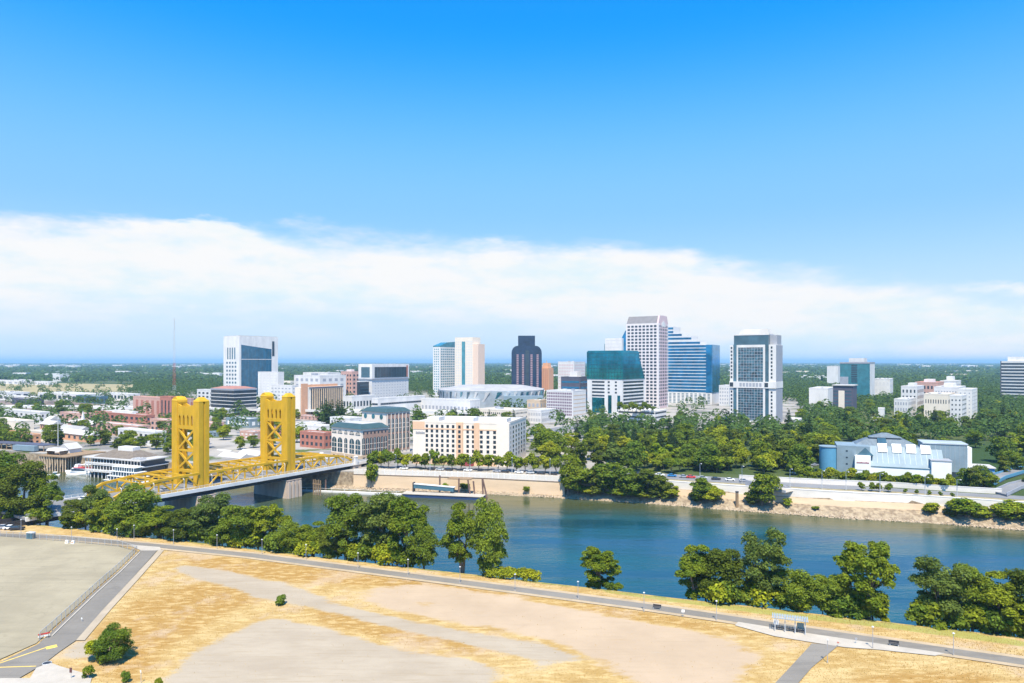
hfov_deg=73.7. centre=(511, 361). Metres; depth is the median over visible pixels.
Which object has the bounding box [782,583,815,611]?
shrub
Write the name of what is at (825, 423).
broadleaf tree
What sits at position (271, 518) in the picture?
broadleaf tree
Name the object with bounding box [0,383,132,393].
dry meadow
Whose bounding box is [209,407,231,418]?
old town store
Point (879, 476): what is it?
street tree
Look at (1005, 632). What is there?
shrub
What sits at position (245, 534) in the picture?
shrub
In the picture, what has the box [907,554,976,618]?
broadleaf tree
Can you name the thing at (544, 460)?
street tree
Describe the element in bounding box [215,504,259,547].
broadleaf tree
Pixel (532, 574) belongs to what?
shrub
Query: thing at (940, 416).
broadleaf tree
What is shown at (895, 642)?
park bench
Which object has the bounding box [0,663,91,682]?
sidewalk
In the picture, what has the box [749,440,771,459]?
broadleaf tree
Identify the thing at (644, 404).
shrub
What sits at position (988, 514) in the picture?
broadleaf tree
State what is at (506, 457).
street tree
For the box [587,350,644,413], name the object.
office tower
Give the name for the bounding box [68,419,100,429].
gabled house
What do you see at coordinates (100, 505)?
broadleaf tree
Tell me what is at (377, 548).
shrub
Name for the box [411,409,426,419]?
broadleaf tree
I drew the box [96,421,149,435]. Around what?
brick building
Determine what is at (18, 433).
broadleaf tree
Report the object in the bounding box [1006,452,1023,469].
broadleaf tree
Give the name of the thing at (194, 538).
shrub
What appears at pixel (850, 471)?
street tree
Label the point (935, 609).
shrub
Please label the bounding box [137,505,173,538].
broadleaf tree
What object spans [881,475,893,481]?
street tree
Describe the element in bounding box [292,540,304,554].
shrub
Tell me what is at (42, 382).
warehouse
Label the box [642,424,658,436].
broadleaf tree
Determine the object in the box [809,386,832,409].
white slab
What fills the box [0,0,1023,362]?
sky
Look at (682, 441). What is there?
broadleaf tree
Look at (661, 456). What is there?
street tree
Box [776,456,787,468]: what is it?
street tree
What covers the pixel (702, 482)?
broadleaf tree
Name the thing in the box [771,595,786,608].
shrub
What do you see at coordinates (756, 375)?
office tower
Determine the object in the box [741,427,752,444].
broadleaf tree
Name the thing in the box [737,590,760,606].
shrub
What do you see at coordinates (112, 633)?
broadleaf tree
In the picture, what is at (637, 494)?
shrub
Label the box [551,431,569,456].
broadleaf tree
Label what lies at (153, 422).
brick building
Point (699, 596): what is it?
shrub
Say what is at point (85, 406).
broadleaf tree
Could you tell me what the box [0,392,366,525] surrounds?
lift bridge
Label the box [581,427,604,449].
broadleaf tree
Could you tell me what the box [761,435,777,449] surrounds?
broadleaf tree
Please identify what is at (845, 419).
conifer
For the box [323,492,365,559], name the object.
broadleaf tree
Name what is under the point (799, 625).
shade shelter
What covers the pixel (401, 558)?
shrub
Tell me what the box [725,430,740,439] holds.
broadleaf tree
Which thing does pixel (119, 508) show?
broadleaf tree
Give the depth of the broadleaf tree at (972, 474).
312.90 m
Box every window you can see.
[151,400,153,413]
[161,400,162,415]
[332,437,336,450]
[338,437,341,451]
[344,438,346,452]
[349,439,353,453]
[355,439,359,454]
[362,438,364,454]
[366,438,368,453]
[370,437,372,453]
[373,437,375,450]
[377,437,379,451]
[384,436,386,448]
[388,434,389,448]
[392,434,393,448]
[395,418,397,431]
[395,433,397,447]
[399,433,400,447]
[562,381,578,382]
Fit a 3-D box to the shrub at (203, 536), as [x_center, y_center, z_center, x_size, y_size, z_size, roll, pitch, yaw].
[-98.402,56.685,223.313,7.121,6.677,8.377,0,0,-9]
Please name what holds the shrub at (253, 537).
on the ground at (344, 477)
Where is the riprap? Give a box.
[323,486,1023,530]
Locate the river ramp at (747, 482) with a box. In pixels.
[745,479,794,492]
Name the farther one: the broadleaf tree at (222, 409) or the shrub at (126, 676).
the broadleaf tree at (222, 409)
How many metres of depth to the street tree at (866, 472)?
325.99 m
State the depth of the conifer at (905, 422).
522.38 m
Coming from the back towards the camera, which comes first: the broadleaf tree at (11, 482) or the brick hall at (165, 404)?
the brick hall at (165, 404)
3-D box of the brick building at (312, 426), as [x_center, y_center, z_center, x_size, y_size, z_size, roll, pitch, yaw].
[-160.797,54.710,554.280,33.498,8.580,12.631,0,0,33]
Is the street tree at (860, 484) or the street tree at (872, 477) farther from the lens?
the street tree at (872, 477)
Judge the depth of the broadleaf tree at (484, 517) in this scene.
184.81 m
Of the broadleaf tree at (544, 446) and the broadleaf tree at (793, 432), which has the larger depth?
the broadleaf tree at (793, 432)
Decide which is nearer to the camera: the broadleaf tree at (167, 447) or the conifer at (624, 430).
the broadleaf tree at (167, 447)
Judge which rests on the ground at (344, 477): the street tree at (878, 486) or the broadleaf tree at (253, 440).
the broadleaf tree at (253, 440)
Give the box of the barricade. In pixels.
[38,632,49,639]
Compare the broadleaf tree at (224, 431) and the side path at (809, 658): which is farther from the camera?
the broadleaf tree at (224, 431)
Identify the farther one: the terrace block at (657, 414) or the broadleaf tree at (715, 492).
the terrace block at (657, 414)
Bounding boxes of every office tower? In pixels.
[511,336,541,387]
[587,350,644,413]
[604,331,625,350]
[626,316,667,408]
[668,327,719,404]
[729,329,782,422]
[832,384,857,410]
[840,358,874,397]
[1000,357,1023,396]
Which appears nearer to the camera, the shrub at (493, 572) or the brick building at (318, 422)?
the shrub at (493, 572)
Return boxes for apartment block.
[894,397,915,416]
[901,383,923,413]
[915,379,943,392]
[924,392,954,417]
[934,383,965,393]
[940,376,960,385]
[950,394,966,425]
[958,388,977,418]
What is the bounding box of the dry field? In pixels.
[0,525,1023,682]
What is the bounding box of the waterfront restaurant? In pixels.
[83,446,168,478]
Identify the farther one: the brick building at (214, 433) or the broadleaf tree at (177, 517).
the brick building at (214, 433)
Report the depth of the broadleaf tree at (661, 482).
321.13 m
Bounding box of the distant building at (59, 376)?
[53,375,68,380]
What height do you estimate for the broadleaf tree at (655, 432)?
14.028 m
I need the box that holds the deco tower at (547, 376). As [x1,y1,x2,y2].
[542,360,552,394]
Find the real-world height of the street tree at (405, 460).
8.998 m
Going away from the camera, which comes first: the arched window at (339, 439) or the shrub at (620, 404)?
the arched window at (339, 439)
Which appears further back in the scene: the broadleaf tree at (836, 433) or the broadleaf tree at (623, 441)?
the broadleaf tree at (836, 433)
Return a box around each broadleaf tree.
[0,418,8,426]
[0,428,10,440]
[0,449,26,493]
[0,460,49,520]
[10,428,32,441]
[11,403,23,408]
[28,474,64,525]
[41,427,53,442]
[45,431,55,443]
[49,424,60,430]
[49,430,63,444]
[53,401,65,411]
[58,499,92,528]
[77,419,89,426]
[78,403,92,411]
[79,484,112,525]
[84,640,108,659]
[86,435,97,445]
[86,496,112,532]
[90,622,134,662]
[98,430,110,444]
[101,483,163,534]
[109,438,128,448]
[113,425,123,435]
[116,433,135,448]
[122,430,137,436]
[125,437,139,445]
[136,436,147,447]
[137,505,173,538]
[146,433,164,448]
[156,421,164,428]
[160,507,201,541]
[163,442,171,452]
[166,436,171,442]
[183,491,231,544]
[209,420,221,430]
[212,411,224,419]
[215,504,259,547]
[216,424,229,439]
[218,407,227,416]
[234,436,245,447]
[246,435,258,447]
[250,503,292,550]
[273,520,301,553]
[294,521,324,556]
[295,409,300,418]
[295,425,303,442]
[315,525,348,558]
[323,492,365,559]
[353,491,404,563]
[387,494,429,566]
[403,521,438,568]
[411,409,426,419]
[438,501,484,572]
[446,412,458,415]
[462,497,508,573]
[467,408,483,415]
[500,411,512,416]
[529,432,559,454]
[530,423,545,436]
[538,441,553,456]
[542,442,561,458]
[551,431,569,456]
[558,454,580,494]
[562,432,579,448]
[563,466,592,493]
[564,442,587,466]
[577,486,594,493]
[580,546,621,588]
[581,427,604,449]
[584,438,604,459]
[585,469,609,494]
[590,462,625,495]
[592,449,609,465]
[596,434,611,449]
[601,442,624,463]
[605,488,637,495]
[607,423,625,440]
[609,467,644,495]
[617,435,632,446]
[619,440,647,469]
[629,433,644,441]
[629,469,665,497]
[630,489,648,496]
[640,437,656,452]
[640,450,651,467]
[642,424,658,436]
[646,431,667,441]
[646,433,661,446]
[649,442,674,466]
[654,477,673,498]
[661,429,668,438]
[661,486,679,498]
[666,431,685,446]
[674,544,715,597]
[675,423,694,443]
[675,443,696,466]
[688,438,704,448]
[688,491,703,501]
[689,477,711,502]
[692,548,748,604]
[693,443,722,470]
[694,431,714,443]
[699,439,718,454]
[701,484,725,501]
[703,426,714,434]
[706,429,728,442]
[713,445,732,468]
[714,424,727,435]
[718,439,726,445]
[722,429,746,442]
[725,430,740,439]
[727,438,744,453]
[733,445,751,467]
[734,526,792,607]
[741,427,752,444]
[743,490,759,504]
[748,433,764,444]
[748,473,782,505]
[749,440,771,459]
[759,427,773,435]
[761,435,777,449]
[768,450,782,469]
[769,566,820,611]
[774,444,790,467]
[775,429,796,441]
[779,438,800,455]
[784,443,816,467]
[785,430,797,434]
[794,434,809,446]
[795,409,803,417]
[795,422,818,433]
[799,410,809,417]
[803,432,816,445]
[803,573,851,609]
[810,433,839,451]
[811,438,828,462]
[819,422,833,428]
[821,426,841,439]
[827,430,842,437]
[832,541,900,619]
[841,418,864,438]
[843,406,856,414]
[847,424,860,439]
[856,431,870,439]
[865,403,877,415]
[869,416,884,428]
[879,426,897,433]
[880,418,897,428]
[891,429,915,443]
[892,410,902,420]
[905,433,917,444]
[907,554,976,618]
[913,415,925,424]
[928,410,946,420]
[939,417,958,431]
[939,563,996,631]
[944,508,969,516]
[945,497,986,517]
[955,468,971,485]
[959,415,979,431]
[963,570,1023,633]
[965,429,984,447]
[965,467,981,486]
[971,505,993,517]
[972,464,992,486]
[975,408,990,417]
[984,414,998,427]
[984,473,999,487]
[985,436,1017,460]
[989,499,1023,518]
[991,421,1010,436]
[997,455,1014,471]
[997,568,1023,620]
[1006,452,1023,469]
[1007,432,1023,452]
[1012,425,1023,436]
[1014,506,1023,520]
[1015,430,1023,452]
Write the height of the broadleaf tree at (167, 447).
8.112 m
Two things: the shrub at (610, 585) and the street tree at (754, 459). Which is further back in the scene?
the street tree at (754, 459)
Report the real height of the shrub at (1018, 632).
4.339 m
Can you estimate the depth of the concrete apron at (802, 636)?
141.84 m
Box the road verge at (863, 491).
[669,479,1023,500]
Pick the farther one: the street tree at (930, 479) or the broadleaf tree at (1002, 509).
the street tree at (930, 479)
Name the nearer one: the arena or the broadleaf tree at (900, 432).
the broadleaf tree at (900, 432)
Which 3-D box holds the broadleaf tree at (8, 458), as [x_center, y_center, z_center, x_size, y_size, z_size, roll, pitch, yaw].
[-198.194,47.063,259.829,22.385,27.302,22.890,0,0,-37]
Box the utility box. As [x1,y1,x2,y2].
[26,531,35,538]
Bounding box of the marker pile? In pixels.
[735,491,738,507]
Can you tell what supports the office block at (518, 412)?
on the ground at (344, 477)
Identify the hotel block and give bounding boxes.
[341,369,358,395]
[358,364,409,397]
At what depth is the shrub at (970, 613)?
147.18 m
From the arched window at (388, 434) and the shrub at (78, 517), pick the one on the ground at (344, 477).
the shrub at (78, 517)
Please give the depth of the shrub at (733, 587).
163.69 m
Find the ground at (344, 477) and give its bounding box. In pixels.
[0,379,1023,638]
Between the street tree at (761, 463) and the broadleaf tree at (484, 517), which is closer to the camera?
the broadleaf tree at (484, 517)
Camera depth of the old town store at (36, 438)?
484.89 m
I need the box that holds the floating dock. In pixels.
[302,475,487,499]
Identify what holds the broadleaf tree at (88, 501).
on the ground at (344, 477)
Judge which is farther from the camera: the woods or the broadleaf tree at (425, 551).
the woods
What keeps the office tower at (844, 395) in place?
on the ground at (344, 477)
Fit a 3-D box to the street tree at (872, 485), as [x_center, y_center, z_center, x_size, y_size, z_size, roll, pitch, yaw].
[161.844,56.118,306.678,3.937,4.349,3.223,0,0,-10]
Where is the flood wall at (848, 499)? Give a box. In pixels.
[581,481,1023,515]
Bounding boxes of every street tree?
[364,463,378,484]
[366,450,378,463]
[377,451,387,463]
[380,449,396,467]
[394,448,402,466]
[401,453,413,466]
[411,453,420,465]
[418,453,429,468]
[428,450,439,465]
[438,455,448,466]
[447,454,455,465]
[453,453,468,466]
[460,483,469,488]
[464,454,474,467]
[473,449,484,470]
[482,454,494,466]
[493,455,503,467]
[500,451,513,467]
[508,455,522,469]
[520,456,529,470]
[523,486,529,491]
[528,452,538,471]
[538,455,550,471]
[548,455,560,470]
[651,459,662,470]
[654,451,671,469]
[662,457,678,472]
[672,447,680,457]
[673,457,687,471]
[683,456,694,469]
[708,456,725,472]
[723,455,733,470]
[731,455,743,468]
[749,455,757,469]
[755,458,771,473]
[757,453,777,471]
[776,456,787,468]
[782,498,792,505]
[785,459,800,474]
[794,464,805,477]
[803,466,813,477]
[806,471,821,478]
[817,469,826,478]
[822,467,834,478]
[833,468,841,479]
[838,471,847,479]
[846,467,856,479]
[852,472,866,479]
[857,482,865,488]
[860,469,870,480]
[865,474,876,480]
[869,482,875,488]
[871,471,887,480]
[875,483,881,489]
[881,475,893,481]
[884,483,892,489]
[894,474,908,482]
[901,472,911,482]
[908,474,922,483]
[921,502,940,513]
[922,474,934,484]
[933,478,942,484]
[939,478,949,485]
[945,473,956,485]
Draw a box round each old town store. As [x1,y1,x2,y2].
[3,430,40,442]
[4,408,49,423]
[30,429,54,440]
[60,411,93,421]
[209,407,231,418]
[297,414,317,419]
[330,416,361,424]
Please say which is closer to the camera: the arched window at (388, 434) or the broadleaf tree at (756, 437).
the arched window at (388, 434)
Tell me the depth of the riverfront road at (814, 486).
320.60 m
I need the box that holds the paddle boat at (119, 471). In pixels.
[103,465,148,483]
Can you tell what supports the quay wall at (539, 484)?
on the ground at (344, 477)
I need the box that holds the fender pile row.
[313,479,320,495]
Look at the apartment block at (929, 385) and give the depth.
808.15 m
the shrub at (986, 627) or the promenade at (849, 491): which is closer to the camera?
the shrub at (986, 627)
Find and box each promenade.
[378,469,559,475]
[668,480,1023,501]
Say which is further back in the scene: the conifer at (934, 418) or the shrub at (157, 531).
the conifer at (934, 418)
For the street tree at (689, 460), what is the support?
on the ground at (344, 477)
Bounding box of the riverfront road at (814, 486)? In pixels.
[390,464,1023,499]
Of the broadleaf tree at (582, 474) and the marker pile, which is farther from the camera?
the broadleaf tree at (582, 474)
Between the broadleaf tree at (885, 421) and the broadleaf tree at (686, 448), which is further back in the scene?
the broadleaf tree at (885, 421)
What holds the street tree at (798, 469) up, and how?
on the ground at (344, 477)
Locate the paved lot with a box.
[0,536,135,658]
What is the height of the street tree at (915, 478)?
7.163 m
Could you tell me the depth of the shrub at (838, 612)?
156.03 m
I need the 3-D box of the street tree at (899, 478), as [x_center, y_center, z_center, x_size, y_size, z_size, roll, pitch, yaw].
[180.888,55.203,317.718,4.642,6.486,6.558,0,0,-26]
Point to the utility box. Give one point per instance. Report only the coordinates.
(30, 534)
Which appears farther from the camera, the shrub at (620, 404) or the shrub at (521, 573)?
the shrub at (620, 404)
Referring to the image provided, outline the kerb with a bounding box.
[51,552,139,635]
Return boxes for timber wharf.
[37,447,105,472]
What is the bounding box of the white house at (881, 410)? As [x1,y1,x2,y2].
[878,407,884,417]
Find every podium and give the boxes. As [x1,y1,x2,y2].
[343,395,375,408]
[372,395,424,414]
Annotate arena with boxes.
[438,384,544,407]
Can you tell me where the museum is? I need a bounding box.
[819,433,971,478]
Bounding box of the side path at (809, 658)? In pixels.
[775,643,836,682]
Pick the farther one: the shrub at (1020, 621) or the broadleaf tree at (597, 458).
the broadleaf tree at (597, 458)
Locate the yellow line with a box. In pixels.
[0,647,45,662]
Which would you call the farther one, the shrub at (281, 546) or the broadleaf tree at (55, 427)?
the broadleaf tree at (55, 427)
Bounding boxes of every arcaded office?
[330,421,388,458]
[361,406,410,452]
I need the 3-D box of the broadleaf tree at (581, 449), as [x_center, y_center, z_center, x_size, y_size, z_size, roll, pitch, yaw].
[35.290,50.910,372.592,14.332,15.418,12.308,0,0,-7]
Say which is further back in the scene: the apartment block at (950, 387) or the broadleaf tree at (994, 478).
the apartment block at (950, 387)
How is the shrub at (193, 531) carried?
on the ground at (344, 477)
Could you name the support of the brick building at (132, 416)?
on the ground at (344, 477)
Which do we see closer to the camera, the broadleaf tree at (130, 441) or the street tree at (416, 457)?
the street tree at (416, 457)
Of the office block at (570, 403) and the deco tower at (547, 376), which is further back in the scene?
the deco tower at (547, 376)
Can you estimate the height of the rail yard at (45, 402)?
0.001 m
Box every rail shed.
[0,391,29,395]
[0,394,39,399]
[12,397,43,404]
[38,391,103,400]
[76,395,107,403]
[103,392,139,400]
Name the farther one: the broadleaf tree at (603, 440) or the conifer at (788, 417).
the conifer at (788, 417)
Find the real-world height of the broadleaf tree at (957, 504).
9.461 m
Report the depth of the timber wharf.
420.64 m
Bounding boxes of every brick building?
[0,417,33,430]
[95,410,154,424]
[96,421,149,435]
[118,427,165,445]
[150,418,171,429]
[209,430,218,436]
[226,416,259,427]
[240,430,259,438]
[295,423,329,429]
[300,421,324,423]
[300,430,330,448]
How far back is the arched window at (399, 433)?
433.33 m
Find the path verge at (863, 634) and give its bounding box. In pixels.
[0,532,1023,667]
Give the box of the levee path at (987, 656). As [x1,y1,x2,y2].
[0,533,1023,664]
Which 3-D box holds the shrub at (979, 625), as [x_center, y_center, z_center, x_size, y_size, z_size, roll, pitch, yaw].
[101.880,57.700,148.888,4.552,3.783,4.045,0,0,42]
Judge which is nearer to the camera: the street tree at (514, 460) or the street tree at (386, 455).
the street tree at (514, 460)
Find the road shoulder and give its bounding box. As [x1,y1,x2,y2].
[77,550,163,639]
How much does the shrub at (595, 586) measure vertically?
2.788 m
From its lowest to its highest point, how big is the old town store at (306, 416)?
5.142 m
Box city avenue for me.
[345,424,578,460]
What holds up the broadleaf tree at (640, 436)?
on the ground at (344, 477)
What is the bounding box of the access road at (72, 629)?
[0,550,156,677]
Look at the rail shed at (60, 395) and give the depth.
1038.77 m
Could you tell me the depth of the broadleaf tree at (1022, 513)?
275.28 m
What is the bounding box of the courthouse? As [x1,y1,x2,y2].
[223,335,277,396]
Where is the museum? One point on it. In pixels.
(891, 454)
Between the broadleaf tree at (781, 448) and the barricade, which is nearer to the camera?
the barricade
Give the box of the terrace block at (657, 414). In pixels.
[611,408,665,423]
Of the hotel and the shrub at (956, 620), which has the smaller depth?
the shrub at (956, 620)
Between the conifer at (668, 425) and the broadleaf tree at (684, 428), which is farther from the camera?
the conifer at (668, 425)
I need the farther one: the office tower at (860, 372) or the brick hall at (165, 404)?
the office tower at (860, 372)
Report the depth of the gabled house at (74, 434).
503.12 m
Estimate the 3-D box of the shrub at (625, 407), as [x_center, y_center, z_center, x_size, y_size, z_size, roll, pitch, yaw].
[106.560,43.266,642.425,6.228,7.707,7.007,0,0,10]
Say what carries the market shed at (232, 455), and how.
on the ground at (344, 477)
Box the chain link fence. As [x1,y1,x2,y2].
[6,531,136,630]
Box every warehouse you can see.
[0,380,30,384]
[32,381,56,384]
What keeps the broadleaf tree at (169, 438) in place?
on the ground at (344, 477)
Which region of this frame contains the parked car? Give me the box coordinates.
[8,525,24,530]
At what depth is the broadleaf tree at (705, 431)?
466.19 m
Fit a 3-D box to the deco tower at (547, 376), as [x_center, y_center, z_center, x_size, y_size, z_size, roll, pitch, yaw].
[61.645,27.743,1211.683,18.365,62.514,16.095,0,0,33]
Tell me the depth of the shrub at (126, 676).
123.40 m
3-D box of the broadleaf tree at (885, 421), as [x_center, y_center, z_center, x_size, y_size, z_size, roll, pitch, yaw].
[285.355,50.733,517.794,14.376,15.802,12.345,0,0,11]
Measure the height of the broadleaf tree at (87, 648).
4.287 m
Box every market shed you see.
[218,451,251,458]
[238,449,259,455]
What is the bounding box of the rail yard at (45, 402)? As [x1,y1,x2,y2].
[0,401,106,410]
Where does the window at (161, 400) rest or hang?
in the brick hall at (165, 404)
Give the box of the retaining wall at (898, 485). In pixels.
[739,475,1001,493]
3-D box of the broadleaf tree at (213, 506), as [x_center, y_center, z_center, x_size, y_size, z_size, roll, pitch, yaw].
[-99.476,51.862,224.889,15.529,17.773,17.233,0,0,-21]
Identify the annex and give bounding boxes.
[972,464,995,475]
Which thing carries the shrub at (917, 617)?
on the ground at (344, 477)
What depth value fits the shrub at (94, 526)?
233.34 m
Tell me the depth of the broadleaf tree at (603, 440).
411.91 m
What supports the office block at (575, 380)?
on the ground at (344, 477)
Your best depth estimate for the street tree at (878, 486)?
304.73 m
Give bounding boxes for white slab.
[719,385,729,405]
[792,417,801,427]
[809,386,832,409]
[827,366,839,383]
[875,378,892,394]
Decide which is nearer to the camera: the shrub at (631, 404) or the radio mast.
the shrub at (631, 404)
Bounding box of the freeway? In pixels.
[2,405,469,415]
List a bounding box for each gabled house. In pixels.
[39,420,62,428]
[44,416,60,421]
[59,424,88,430]
[62,428,100,441]
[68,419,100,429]
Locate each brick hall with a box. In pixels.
[133,396,193,416]
[160,396,175,418]
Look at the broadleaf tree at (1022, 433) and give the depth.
426.71 m
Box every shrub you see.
[0,503,6,515]
[2,506,21,518]
[24,507,53,524]
[59,517,78,527]
[70,511,89,529]
[81,665,95,677]
[86,512,105,531]
[102,517,120,533]
[120,507,151,537]
[120,510,154,531]
[120,670,130,682]
[133,531,151,536]
[153,527,167,538]
[154,677,162,682]
[171,525,187,538]
[188,524,207,543]
[189,530,200,542]
[200,534,208,539]
[208,529,230,545]
[209,538,220,544]
[226,530,248,545]
[226,531,245,547]
[226,537,247,547]
[245,527,266,549]
[248,541,260,549]
[262,533,273,550]
[264,532,287,552]
[269,538,291,552]
[275,594,286,604]
[284,537,296,553]
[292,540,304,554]
[296,540,317,555]
[311,538,328,557]
[320,544,336,557]
[337,542,357,557]
[347,550,364,560]
[356,542,374,561]
[371,542,387,558]
[376,546,402,564]
[390,550,411,566]
[405,551,417,567]
[482,566,497,576]
[496,566,510,578]
[502,567,519,578]
[516,567,531,580]
[524,568,541,580]
[590,581,600,588]
[604,582,614,589]
[613,582,623,590]
[617,401,622,408]
[622,404,628,411]
[628,401,634,411]
[642,402,647,411]
[685,590,697,599]
[694,580,707,601]
[698,590,711,598]
[699,577,735,602]
[706,576,737,602]
[730,585,746,603]
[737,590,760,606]
[742,578,778,607]
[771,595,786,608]
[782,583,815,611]
[788,597,811,611]
[818,600,846,617]
[827,592,863,619]
[849,587,873,617]
[852,606,868,615]
[859,593,889,619]
[881,617,890,621]
[903,602,939,626]
[909,596,954,630]
[941,608,972,630]
[957,607,990,631]
[971,622,990,632]
[978,608,1007,633]
[988,605,1022,634]
[990,624,1012,635]
[1005,627,1023,636]
[1015,609,1023,627]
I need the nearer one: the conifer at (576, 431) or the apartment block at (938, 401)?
the conifer at (576, 431)
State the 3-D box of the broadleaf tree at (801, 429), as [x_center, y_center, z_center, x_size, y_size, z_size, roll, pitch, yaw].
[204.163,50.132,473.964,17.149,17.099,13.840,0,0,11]
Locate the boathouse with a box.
[59,442,82,452]
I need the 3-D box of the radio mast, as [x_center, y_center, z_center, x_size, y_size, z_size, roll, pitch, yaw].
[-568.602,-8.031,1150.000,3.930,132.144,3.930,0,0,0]
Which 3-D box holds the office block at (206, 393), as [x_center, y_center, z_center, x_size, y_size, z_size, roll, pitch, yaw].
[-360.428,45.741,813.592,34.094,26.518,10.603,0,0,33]
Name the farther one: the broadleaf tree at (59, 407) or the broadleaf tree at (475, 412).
the broadleaf tree at (59, 407)
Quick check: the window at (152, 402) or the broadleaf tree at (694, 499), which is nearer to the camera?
the broadleaf tree at (694, 499)
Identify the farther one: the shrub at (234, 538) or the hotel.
the hotel
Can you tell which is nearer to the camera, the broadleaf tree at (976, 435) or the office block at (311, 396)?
the broadleaf tree at (976, 435)
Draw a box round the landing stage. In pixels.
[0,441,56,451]
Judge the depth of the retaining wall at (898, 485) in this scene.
315.53 m
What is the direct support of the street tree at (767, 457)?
on the ground at (344, 477)
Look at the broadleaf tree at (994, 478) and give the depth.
310.62 m
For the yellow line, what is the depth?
134.57 m
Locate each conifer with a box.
[316,401,324,421]
[321,402,330,423]
[329,399,336,416]
[335,401,344,415]
[341,400,345,415]
[573,419,581,438]
[582,419,590,441]
[606,431,612,460]
[622,422,627,436]
[631,428,639,457]
[637,418,643,427]
[656,426,664,447]
[666,415,672,432]
[666,427,673,450]
[671,431,678,457]
[726,425,732,441]
[771,427,778,446]
[784,408,793,427]
[784,420,790,429]
[803,413,812,433]
[842,411,848,432]
[902,414,909,433]
[931,409,938,424]
[999,401,1006,414]
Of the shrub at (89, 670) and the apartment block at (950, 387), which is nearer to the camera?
the shrub at (89, 670)
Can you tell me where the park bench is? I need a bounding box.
[888,640,899,646]
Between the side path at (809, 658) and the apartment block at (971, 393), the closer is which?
the side path at (809, 658)
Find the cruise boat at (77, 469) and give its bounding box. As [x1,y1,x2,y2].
[65,464,92,474]
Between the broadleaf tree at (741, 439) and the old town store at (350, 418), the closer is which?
the broadleaf tree at (741, 439)
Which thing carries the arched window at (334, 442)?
in the arcaded office at (359, 439)
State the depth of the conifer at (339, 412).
586.28 m
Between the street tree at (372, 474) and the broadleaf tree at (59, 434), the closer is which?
the street tree at (372, 474)
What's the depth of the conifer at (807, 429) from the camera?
460.64 m
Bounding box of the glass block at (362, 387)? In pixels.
[357,381,368,394]
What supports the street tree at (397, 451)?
on the ground at (344, 477)
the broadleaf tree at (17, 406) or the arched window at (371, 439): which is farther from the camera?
the broadleaf tree at (17, 406)
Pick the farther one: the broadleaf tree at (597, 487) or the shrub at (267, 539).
the broadleaf tree at (597, 487)
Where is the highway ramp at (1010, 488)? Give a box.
[979,466,1023,496]
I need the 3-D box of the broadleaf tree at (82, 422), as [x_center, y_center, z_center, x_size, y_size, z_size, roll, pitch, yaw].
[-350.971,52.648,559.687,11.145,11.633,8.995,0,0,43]
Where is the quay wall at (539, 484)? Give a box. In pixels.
[353,469,564,494]
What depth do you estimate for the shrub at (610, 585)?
175.64 m
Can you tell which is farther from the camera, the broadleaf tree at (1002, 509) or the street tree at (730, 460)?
the street tree at (730, 460)
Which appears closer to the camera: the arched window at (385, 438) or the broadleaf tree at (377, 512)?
the broadleaf tree at (377, 512)
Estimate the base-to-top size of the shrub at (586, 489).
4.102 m
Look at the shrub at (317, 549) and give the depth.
203.57 m
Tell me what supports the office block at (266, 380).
on the ground at (344, 477)
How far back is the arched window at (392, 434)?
428.96 m
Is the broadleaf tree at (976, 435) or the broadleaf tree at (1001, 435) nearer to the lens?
the broadleaf tree at (976, 435)
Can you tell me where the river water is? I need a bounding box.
[18,468,1023,635]
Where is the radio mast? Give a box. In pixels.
[173,318,175,388]
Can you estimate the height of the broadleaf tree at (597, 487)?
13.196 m
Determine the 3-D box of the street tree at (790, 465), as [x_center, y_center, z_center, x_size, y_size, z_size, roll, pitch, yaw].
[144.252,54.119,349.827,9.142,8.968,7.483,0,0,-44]
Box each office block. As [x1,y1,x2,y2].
[197,389,210,406]
[210,386,256,414]
[258,372,283,395]
[270,385,297,399]
[294,373,345,395]
[295,383,342,414]
[303,372,339,374]
[421,397,479,415]
[478,406,527,418]
[527,399,545,408]
[528,408,555,423]
[546,389,585,418]
[558,361,584,388]
[561,371,586,408]
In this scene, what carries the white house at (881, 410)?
on the ground at (344, 477)
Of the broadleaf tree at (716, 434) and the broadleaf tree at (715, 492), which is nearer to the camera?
the broadleaf tree at (715, 492)
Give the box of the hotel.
[413,416,525,466]
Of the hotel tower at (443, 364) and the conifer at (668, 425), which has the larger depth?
the hotel tower at (443, 364)
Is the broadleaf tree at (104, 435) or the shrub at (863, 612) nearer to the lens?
the shrub at (863, 612)
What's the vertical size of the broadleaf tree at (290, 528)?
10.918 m
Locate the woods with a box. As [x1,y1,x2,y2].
[0,362,1023,440]
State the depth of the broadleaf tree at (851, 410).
659.88 m
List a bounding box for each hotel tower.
[433,342,454,395]
[455,337,484,385]
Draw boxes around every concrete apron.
[128,544,160,549]
[736,622,943,655]
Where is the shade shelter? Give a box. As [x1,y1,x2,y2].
[772,612,807,634]
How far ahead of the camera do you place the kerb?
164.68 m
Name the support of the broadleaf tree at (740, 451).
on the ground at (344, 477)
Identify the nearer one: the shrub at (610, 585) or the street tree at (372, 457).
the shrub at (610, 585)
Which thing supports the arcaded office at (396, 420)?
on the ground at (344, 477)
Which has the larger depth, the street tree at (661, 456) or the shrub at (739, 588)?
the street tree at (661, 456)
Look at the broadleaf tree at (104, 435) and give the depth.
475.48 m
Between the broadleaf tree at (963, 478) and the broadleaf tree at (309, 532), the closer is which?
the broadleaf tree at (309, 532)
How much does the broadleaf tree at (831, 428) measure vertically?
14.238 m

